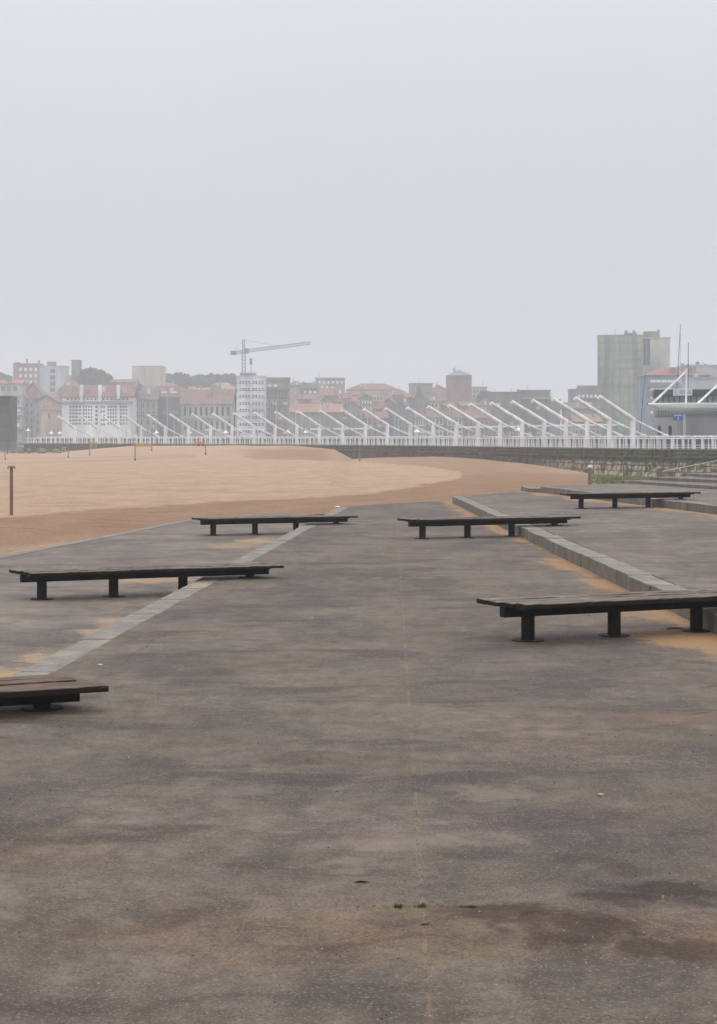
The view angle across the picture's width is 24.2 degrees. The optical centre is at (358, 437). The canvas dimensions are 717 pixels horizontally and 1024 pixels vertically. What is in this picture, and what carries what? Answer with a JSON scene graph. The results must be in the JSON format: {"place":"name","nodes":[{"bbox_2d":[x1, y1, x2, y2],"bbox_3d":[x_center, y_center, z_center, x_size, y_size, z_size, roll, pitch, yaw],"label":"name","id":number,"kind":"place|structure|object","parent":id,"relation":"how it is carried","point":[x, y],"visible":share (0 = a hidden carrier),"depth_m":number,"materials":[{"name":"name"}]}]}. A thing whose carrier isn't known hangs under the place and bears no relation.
{"place":"outdoors","nodes":[
{"label":"outdoors","id":0,"kind":"place"},
{"bbox_2d":[0,513,323,676],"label":"terrace path","id":1,"kind":"structure","parent":0,"point":[32,632],"depth_m":30.34,"materials":[{"name":"concrete"}]},
{"bbox_2d":[9,562,283,599],"bbox_3d":[-3.521,2.402,28.083,4.505,0.477,0.900,0,0,-23],"label":"bench","id":2,"kind":"object","parent":1,"relation":"on","point":[41,577],"visible":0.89,"depth_m":27.83,"materials":[{"name":"brown wood"}]},
{"bbox_2d":[192,515,357,535],"bbox_3d":[-2.279,2.401,46.055,4.543,0.478,0.900,0,0,-23],"label":"bench","id":3,"kind":"object","parent":1,"relation":"on","point":[254,521],"visible":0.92,"depth_m":45.78,"materials":[{"name":"brown wood"}]},
{"bbox_2d":[0,427,561,451],"bbox_3d":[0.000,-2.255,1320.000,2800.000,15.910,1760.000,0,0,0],"label":"town ground","id":4,"kind":"structure","parent":0,"point":[19,444],"depth_m":440.88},
{"bbox_2d":[0,377,26,395],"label":"town house","id":5,"kind":"structure","parent":4,"relation":"on","point":[8,387],"depth_m":640.00,"materials":[{"name":"grey concrete"}]},
{"bbox_2d":[10,395,27,440],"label":"apartment building","id":6,"kind":"structure","parent":4,"relation":"on","point":[21,417],"depth_m":585.00,"materials":[{"name":"grey concrete"}]},
{"bbox_2d":[13,359,42,389],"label":"apartment building","id":7,"kind":"structure","parent":4,"relation":"on","point":[27,372],"depth_m":760.00,"materials":[{"name":"pink brick"}]},
{"bbox_2d":[25,398,39,440],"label":"apartment building","id":8,"kind":"structure","parent":4,"relation":"on","point":[30,412],"depth_m":590.00,"materials":[{"name":"grey concrete"}]},
{"bbox_2d":[26,382,44,397],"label":"town house","id":9,"kind":"structure","parent":4,"relation":"on","point":[34,390],"depth_m":660.00,"materials":[{"name":"brown metal"}]},
{"bbox_2d":[33,393,61,440],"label":"town house","id":10,"kind":"structure","parent":4,"relation":"on","point":[43,401],"depth_m":590.00,"materials":[{"name":"grey stone"}]},
{"bbox_2d":[39,402,60,436],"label":"town house","id":11,"kind":"structure","parent":4,"relation":"on","point":[47,411],"depth_m":575.00,"materials":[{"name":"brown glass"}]},
{"bbox_2d":[39,362,68,392],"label":"apartment building","id":12,"kind":"structure","parent":4,"relation":"on","point":[52,376],"depth_m":740.00,"materials":[{"name":"grey concrete"}]},
{"bbox_2d":[71,360,81,380],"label":"hill building","id":13,"kind":"structure","parent":4,"relation":"on","point":[76,366],"depth_m":768.00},
{"bbox_2d":[74,373,92,384],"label":"tree","id":14,"kind":"object","parent":4,"relation":"on","point":[80,379],"visible":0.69,"depth_m":762.59,"materials":[{"name":"green plant"}]},
{"bbox_2d":[60,385,138,436],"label":"apartment building","id":15,"kind":"structure","parent":4,"relation":"on","point":[94,403],"depth_m":560.00,"materials":[{"name":"white concrete"}]},
{"bbox_2d":[110,379,139,384],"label":"hill house","id":16,"kind":"structure","parent":4,"relation":"on","point":[127,381],"depth_m":760.49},
{"bbox_2d":[136,384,160,436],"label":"apartment building","id":17,"kind":"structure","parent":4,"relation":"on","point":[148,398],"depth_m":570.00,"materials":[{"name":"grey concrete"}]},
{"bbox_2d":[132,366,165,385],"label":"apartment building","id":18,"kind":"structure","parent":4,"relation":"on","point":[150,375],"depth_m":800.00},
{"bbox_2d":[159,398,180,436],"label":"office block","id":19,"kind":"structure","parent":4,"relation":"on","point":[168,406],"depth_m":575.00,"materials":[{"name":"grey concrete"}]},
{"bbox_2d":[160,386,183,397],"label":"town house","id":20,"kind":"structure","parent":4,"relation":"on","point":[169,392],"depth_m":640.88,"materials":[{"name":"brown brick"}]},
{"bbox_2d":[173,372,190,388],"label":"tree","id":21,"kind":"object","parent":4,"relation":"on","point":[180,379],"visible":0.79,"depth_m":837.37,"materials":[{"name":"green plant"}]},
{"bbox_2d":[179,388,234,436],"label":"civic building","id":22,"kind":"structure","parent":4,"relation":"on","point":[203,404],"depth_m":565.00,"materials":[{"name":"grey paint"}]},
{"bbox_2d":[200,372,213,388],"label":"tree","id":23,"kind":"object","parent":4,"relation":"on","point":[206,380],"visible":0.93,"depth_m":852.57,"materials":[{"name":"green plant"}]},
{"bbox_2d":[209,381,235,431],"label":"hall","id":24,"kind":"structure","parent":4,"relation":"on","point":[224,385],"depth_m":721.42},
{"bbox_2d":[221,373,236,386],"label":"tree","id":25,"kind":"object","parent":4,"relation":"on","point":[230,378],"visible":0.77,"depth_m":842.37,"materials":[{"name":"green plant"}]},
{"bbox_2d":[236,373,266,436],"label":"tower block","id":26,"kind":"structure","parent":4,"relation":"on","point":[251,393],"depth_m":600.00,"materials":[{"name":"white concrete"}]},
{"bbox_2d":[230,339,310,372],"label":"tower crane","id":27,"kind":"object","parent":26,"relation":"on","point":[246,351],"visible":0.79,"depth_m":659.44,"materials":[{"name":"metal"}]},
{"bbox_2d":[266,377,290,435],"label":"apartment building","id":28,"kind":"structure","parent":4,"relation":"on","point":[278,389],"depth_m":610.00,"materials":[{"name":"grey concrete"}]},
{"bbox_2d":[298,392,312,403],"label":"hill house","id":29,"kind":"structure","parent":4,"relation":"on","point":[304,399],"depth_m":643.62,"materials":[{"name":"grey metal"}]},
{"bbox_2d":[290,393,323,403],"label":"town house","id":30,"kind":"structure","parent":4,"relation":"on","point":[318,397],"depth_m":681.76,"materials":[{"name":"brown brick"}]},
{"bbox_2d":[299,381,318,393],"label":"apartment building","id":31,"kind":"structure","parent":4,"relation":"on","point":[311,388],"depth_m":745.01,"materials":[{"name":"grey concrete"}]},
{"bbox_2d":[289,401,342,435],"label":"warehouse","id":32,"kind":"structure","parent":4,"relation":"on","point":[331,410],"depth_m":580.00,"materials":[{"name":"grey metal"}]},
{"bbox_2d":[315,378,344,392],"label":"apartment building","id":33,"kind":"structure","parent":4,"relation":"on","point":[331,382],"depth_m":770.00,"materials":[{"name":"grey concrete"}]},
{"bbox_2d":[319,386,341,403],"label":"town house","id":34,"kind":"structure","parent":4,"relation":"on","point":[334,393],"depth_m":690.60,"materials":[{"name":"brown brick"}]},
{"bbox_2d":[342,402,362,435],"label":"town house","id":35,"kind":"structure","parent":4,"relation":"on","point":[353,409],"depth_m":590.00,"materials":[{"name":"grey metal"}]},
{"bbox_2d":[359,394,373,411],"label":"hill house","id":36,"kind":"structure","parent":4,"relation":"on","point":[366,401],"depth_m":640.11,"materials":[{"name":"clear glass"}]},
{"bbox_2d":[345,383,398,391],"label":"hill building","id":37,"kind":"structure","parent":4,"relation":"on","point":[371,386],"depth_m":781.11,"materials":[{"name":"brown tile"}]},
{"bbox_2d":[358,390,388,411],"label":"town house","id":38,"kind":"structure","parent":4,"relation":"on","point":[363,393],"depth_m":722.51,"materials":[{"name":"beige paint"}]},
{"bbox_2d":[362,408,388,435],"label":"town house","id":39,"kind":"structure","parent":4,"relation":"on","point":[374,423],"depth_m":595.00,"materials":[{"name":"grey metal"}]},
{"bbox_2d":[391,385,404,403],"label":"hill house","id":40,"kind":"structure","parent":4,"relation":"on","point":[397,396],"depth_m":690.85,"materials":[{"name":"grey metal"}]},
{"bbox_2d":[386,400,411,435],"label":"chapel","id":41,"kind":"structure","parent":4,"relation":"on","point":[399,409],"depth_m":600.00,"materials":[{"name":"grey stone"}]},
{"bbox_2d":[408,386,428,435],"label":"church","id":42,"kind":"structure","parent":4,"relation":"on","point":[418,403],"depth_m":620.00,"materials":[{"name":"grey stone"}]},
{"bbox_2d":[408,383,432,397],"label":"hill building","id":43,"kind":"structure","parent":4,"relation":"on","point":[425,388],"depth_m":790.00,"materials":[{"name":"grey concrete"}]},
{"bbox_2d":[413,413,427,435],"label":"waterfront house","id":44,"kind":"structure","parent":4,"relation":"on","point":[419,422],"depth_m":575.00,"materials":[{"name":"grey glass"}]},
{"bbox_2d":[426,396,439,410],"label":"hill house","id":45,"kind":"structure","parent":4,"relation":"on","point":[433,401],"depth_m":644.17,"materials":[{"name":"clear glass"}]},
{"bbox_2d":[426,411,444,435],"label":"waterfront house","id":46,"kind":"structure","parent":4,"relation":"on","point":[435,418],"depth_m":575.00,"materials":[{"name":"grey metal"}]},
{"bbox_2d":[440,400,455,435],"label":"hill house","id":47,"kind":"structure","parent":4,"relation":"on","point":[445,408],"depth_m":636.52,"materials":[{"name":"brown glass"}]},
{"bbox_2d":[445,409,463,435],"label":"waterfront house","id":48,"kind":"structure","parent":4,"relation":"on","point":[456,417],"depth_m":575.00,"materials":[{"name":"grey paint"}]},
{"bbox_2d":[446,366,471,406],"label":"brick tower","id":49,"kind":"structure","parent":4,"relation":"on","point":[458,385],"depth_m":690.00,"materials":[{"name":"brown brick"}]},
{"bbox_2d":[462,410,490,435],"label":"town house","id":50,"kind":"structure","parent":4,"relation":"on","point":[485,420],"depth_m":585.00,"materials":[{"name":"grey metal"}]},
{"bbox_2d":[486,389,521,435],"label":"apartment building","id":51,"kind":"structure","parent":4,"relation":"on","point":[502,399],"depth_m":600.00,"materials":[{"name":"grey concrete"}]},
{"bbox_2d":[517,389,550,435],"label":"apartment building","id":52,"kind":"structure","parent":4,"relation":"on","point":[540,396],"depth_m":605.00,"materials":[{"name":"grey concrete"}]},
{"bbox_2d":[547,393,560,435],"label":"building","id":53,"kind":"structure","parent":4,"relation":"on","point":[554,407],"depth_m":600.00,"materials":[{"name":"grey stone"}]},
{"bbox_2d":[560,400,600,435],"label":"town house","id":54,"kind":"structure","parent":4,"relation":"on","point":[580,408],"depth_m":560.16,"materials":[{"name":"grey metal"}]},
{"bbox_2d":[567,386,596,401],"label":"apartment building","id":55,"kind":"structure","parent":4,"relation":"on","point":[587,393],"depth_m":640.00,"materials":[{"name":"grey concrete"}]},
{"bbox_2d":[569,412,602,435],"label":"town house","id":56,"kind":"structure","parent":4,"relation":"on","point":[592,416],"depth_m":520.00,"materials":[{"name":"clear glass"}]},
{"bbox_2d":[597,330,642,435],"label":"tower block","id":57,"kind":"structure","parent":4,"relation":"on","point":[619,364],"depth_m":558.72,"materials":[{"name":"grey concrete"}]},
{"bbox_2d":[643,329,670,374],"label":"tower block","id":58,"kind":"structure","parent":4,"relation":"on","point":[656,347],"depth_m":562.08,"materials":[{"name":"grey concrete"}]},
{"bbox_2d":[643,339,650,365],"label":"window","id":59,"kind":"structure","parent":58,"relation":"in","point":[646,342],"depth_m":562.41,"materials":[{"name":"grey glass"}]},
{"bbox_2d":[638,361,710,435],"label":"apartment building","id":60,"kind":"structure","parent":4,"relation":"on","point":[663,378],"depth_m":480.18,"materials":[{"name":"grey concrete"}]},
{"bbox_2d":[678,362,716,376],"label":"apartment building","id":61,"kind":"structure","parent":4,"relation":"on","point":[708,369],"depth_m":540.00,"materials":[{"name":"grey concrete"}]},
{"bbox_2d":[680,373,716,388],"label":"office block","id":62,"kind":"structure","parent":4,"relation":"on","point":[695,382],"depth_m":440.00,"materials":[{"name":"grey concrete"}]},
{"bbox_2d":[0,445,633,555],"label":"sand","id":63,"kind":"structure","parent":0,"point":[62,498],"depth_m":93.79,"materials":[{"name":"beige sand"}]},
{"bbox_2d":[0,396,17,453],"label":"screened kiosk","id":64,"kind":"object","parent":63,"relation":"on","point":[8,420],"visible":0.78,"depth_m":300.00,"materials":[{"name":"metal"}]},
{"bbox_2d":[7,466,15,514],"bbox_3d":[-11.841,1.824,57.065,0.244,1.753,0.244,0,0,45],"label":"shower post","id":65,"kind":"object","parent":63,"relation":"on","point":[11,489],"visible":0.97,"depth_m":57.01,"materials":[{"name":"metal"}]},
{"bbox_2d":[0,512,294,558],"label":"kerb","id":66,"kind":"structure","parent":63,"relation":"on","point":[60,545],"depth_m":44.01,"materials":[{"name":"concrete"}]},
{"bbox_2d":[23,443,716,476],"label":"sea wall","id":67,"kind":"structure","parent":63,"relation":"on","point":[606,464],"depth_m":194.48,"materials":[{"name":"stone"}]},
{"bbox_2d":[24,438,716,448],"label":"promenade railing","id":68,"kind":"object","parent":67,"relation":"on","point":[432,444],"visible":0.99,"depth_m":237.49,"materials":[{"name":"white metal"}]},
{"bbox_2d":[338,446,716,463],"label":"wall weeds","id":69,"kind":"object","parent":67,"relation":"on","point":[650,452],"depth_m":189.14,"materials":[{"name":"green plant"}]},
{"bbox_2d":[592,474,657,483],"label":"grass","id":70,"kind":"structure","parent":63,"relation":"on","point":[602,479],"depth_m":110.79,"materials":[{"name":"green plant"}]},
{"bbox_2d":[678,414,716,434],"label":"kiosk wall","id":71,"kind":"structure","parent":63,"relation":"on","point":[701,424],"depth_m":205.00,"materials":[{"name":"grey metal"}]},
{"bbox_2d":[0,501,716,1023],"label":"terrace path","id":72,"kind":"structure","parent":0,"point":[428,669],"depth_m":10.92,"materials":[{"name":"concrete"}]},
{"bbox_2d":[0,674,108,711],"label":"bench","id":73,"kind":"object","parent":72,"relation":"on","point":[37,693],"visible":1,"depth_m":14.71,"materials":[{"name":"brown wood"}]},
{"bbox_2d":[9,507,347,676],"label":"kerb","id":74,"kind":"structure","parent":72,"relation":"on","point":[59,660],"depth_m":21.97,"materials":[{"name":"concrete"}]},
{"bbox_2d":[0,540,716,1022],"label":"grit","id":75,"kind":"object","parent":72,"relation":"on","point":[394,866],"visible":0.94,"depth_m":9.43,"materials":[{"name":"black gravel"}]},
{"bbox_2d":[397,515,580,538],"bbox_3d":[3.198,2.161,40.592,4.548,0.478,0.900,0,0,-23],"label":"bench","id":76,"kind":"object","parent":72,"relation":"on","point":[468,522],"visible":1,"depth_m":40.38,"materials":[{"name":"brown wood"}]},
{"bbox_2d":[477,588,716,641],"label":"bench","id":77,"kind":"object","parent":72,"relation":"on","point":[613,606],"visible":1,"depth_m":20.16,"materials":[{"name":"brown wood"}]},
{"bbox_2d":[0,0,716,424],"label":"sky","id":78,"kind":"structure","parent":0,"point":[407,191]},
{"bbox_2d":[464,491,716,588],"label":"terrace path","id":79,"kind":"structure","parent":0,"point":[676,547],"depth_m":38.61,"materials":[{"name":"grey concrete"}]},
{"bbox_2d":[452,496,716,634],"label":"kerb","id":80,"kind":"structure","parent":79,"relation":"on","point":[627,577],"depth_m":29.94,"materials":[{"name":"concrete"}]},
{"bbox_2d":[560,491,700,508],"bbox_3d":[8.442,1.921,51.821,4.550,0.479,0.900,0,0,-23],"label":"bench","id":81,"kind":"object","parent":79,"relation":"on","point":[614,496],"visible":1,"depth_m":51.60,"materials":[{"name":"brown wood"}]},
{"bbox_2d":[552,483,716,503],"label":"terrace path","id":82,"kind":"structure","parent":0,"point":[707,496],"depth_m":62.27,"materials":[{"name":"concrete"}]},
{"bbox_2d":[541,486,716,513],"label":"kerb","id":83,"kind":"structure","parent":82,"relation":"on","point":[709,508],"depth_m":51.98,"materials":[{"name":"concrete"}]},
{"bbox_2d":[625,480,716,484],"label":"step","id":84,"kind":"object","parent":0,"point":[660,481],"visible":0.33,"depth_m":67.54,"materials":[{"name":"concrete"}]},
{"bbox_2d":[621,480,716,488],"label":"step kerb","id":85,"kind":"structure","parent":84,"relation":"on","point":[675,484],"depth_m":65.96,"materials":[{"name":"concrete"}]},
{"bbox_2d":[674,476,716,478],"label":"step","id":86,"kind":"object","parent":84,"relation":"on","point":[696,477],"visible":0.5,"depth_m":70.58,"materials":[{"name":"concrete"}]},
{"bbox_2d":[649,477,716,482],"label":"step kerb","id":87,"kind":"structure","parent":86,"relation":"on","point":[685,479],"depth_m":68.91,"materials":[{"name":"concrete"}]},
{"label":"promenade deck","id":88,"kind":"structure","parent":0,"visible":0},
{"bbox_2d":[191,413,229,443],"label":"angled mast","id":89,"kind":"object","parent":88,"relation":"on","point":[206,424],"visible":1,"depth_m":307.26,"materials":[{"name":"white metal"}]},
{"bbox_2d":[211,413,250,443],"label":"angled mast","id":90,"kind":"object","parent":88,"relation":"on","point":[226,423],"visible":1,"depth_m":302.09,"materials":[{"name":"white metal"}]},
{"bbox_2d":[232,412,272,442],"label":"angled mast","id":91,"kind":"object","parent":88,"relation":"on","point":[248,423],"visible":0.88,"depth_m":295.29,"materials":[{"name":"white metal"}]},
{"bbox_2d":[253,412,294,442],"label":"angled mast","id":92,"kind":"object","parent":88,"relation":"on","point":[271,424],"visible":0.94,"depth_m":288.80,"materials":[{"name":"white metal"}]},
{"bbox_2d":[274,411,317,443],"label":"angled mast","id":93,"kind":"object","parent":88,"relation":"on","point":[297,427],"visible":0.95,"depth_m":282.04,"materials":[{"name":"white metal"}]},
{"bbox_2d":[296,411,340,444],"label":"angled mast","id":94,"kind":"object","parent":88,"relation":"on","point":[313,422],"visible":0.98,"depth_m":275.43,"materials":[{"name":"white metal"}]},
{"bbox_2d":[319,410,363,444],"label":"angled mast","id":95,"kind":"object","parent":88,"relation":"on","point":[335,421],"visible":0.92,"depth_m":268.67,"materials":[{"name":"white metal"}]},
{"bbox_2d":[341,409,389,444],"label":"angled mast","id":96,"kind":"object","parent":88,"relation":"on","point":[365,425],"visible":0.89,"depth_m":261.98,"materials":[{"name":"white metal"}]},
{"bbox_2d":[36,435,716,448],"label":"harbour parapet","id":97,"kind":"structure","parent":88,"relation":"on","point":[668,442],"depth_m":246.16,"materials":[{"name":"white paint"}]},
{"bbox_2d":[362,408,412,444],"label":"angled mast","id":98,"kind":"object","parent":88,"relation":"on","point":[387,425],"visible":0.88,"depth_m":255.46,"materials":[{"name":"white metal"}]},
{"bbox_2d":[384,407,436,443],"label":"angled mast","id":99,"kind":"object","parent":88,"relation":"on","point":[401,419],"visible":0.88,"depth_m":248.52,"materials":[{"name":"white metal"}]},
{"bbox_2d":[405,406,460,445],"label":"angled mast","id":100,"kind":"object","parent":88,"relation":"on","point":[432,424],"visible":0.97,"depth_m":241.76,"materials":[{"name":"white metal"}]},
{"bbox_2d":[426,405,483,445],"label":"angled mast","id":101,"kind":"object","parent":88,"relation":"on","point":[456,424],"visible":0.91,"depth_m":233.01,"materials":[{"name":"white metal"}]},
{"bbox_2d":[447,404,507,445],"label":"angled mast","id":102,"kind":"object","parent":88,"relation":"on","point":[476,422],"visible":0.84,"depth_m":224.52,"materials":[{"name":"white metal"}]},
{"bbox_2d":[468,403,531,444],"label":"angled mast","id":103,"kind":"object","parent":88,"relation":"on","point":[496,420],"visible":0.98,"depth_m":215.93,"materials":[{"name":"white metal"}]},
{"bbox_2d":[489,402,554,446],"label":"angled mast","id":104,"kind":"object","parent":88,"relation":"on","point":[516,418],"visible":0.9,"depth_m":208.42,"materials":[{"name":"white metal"}]},
{"bbox_2d":[510,400,577,446],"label":"angled mast","id":105,"kind":"object","parent":88,"relation":"on","point":[536,416],"visible":0.89,"depth_m":200.93,"materials":[{"name":"white metal"}]},
{"bbox_2d":[531,399,600,445],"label":"angled mast","id":106,"kind":"object","parent":88,"relation":"on","point":[558,416],"visible":0.81,"depth_m":194.33,"materials":[{"name":"white metal"}]},
{"bbox_2d":[551,398,622,447],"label":"angled mast","id":107,"kind":"object","parent":88,"relation":"on","point":[582,417],"visible":0.91,"depth_m":187.87,"materials":[{"name":"white metal"}]},
{"bbox_2d":[573,396,645,447],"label":"angled mast","id":108,"kind":"object","parent":88,"relation":"on","point":[602,415],"visible":0.91,"depth_m":182.52,"materials":[{"name":"white metal"}]},
{"bbox_2d":[597,395,667,447],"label":"angled mast","id":109,"kind":"object","parent":88,"relation":"on","point":[632,419],"visible":0.98,"depth_m":177.02,"materials":[{"name":"white metal"}]},
{"bbox_2d":[646,369,716,434],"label":"promenade canopy","id":110,"kind":"object","parent":88,"relation":"on","point":[685,408],"visible":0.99,"depth_m":182.09,"materials":[{"name":"white metal"}]},
{"bbox_2d":[652,389,716,435],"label":"modern building","id":111,"kind":"structure","parent":88,"relation":"on","point":[664,422],"depth_m":222.25,"materials":[{"name":"grey concrete"}]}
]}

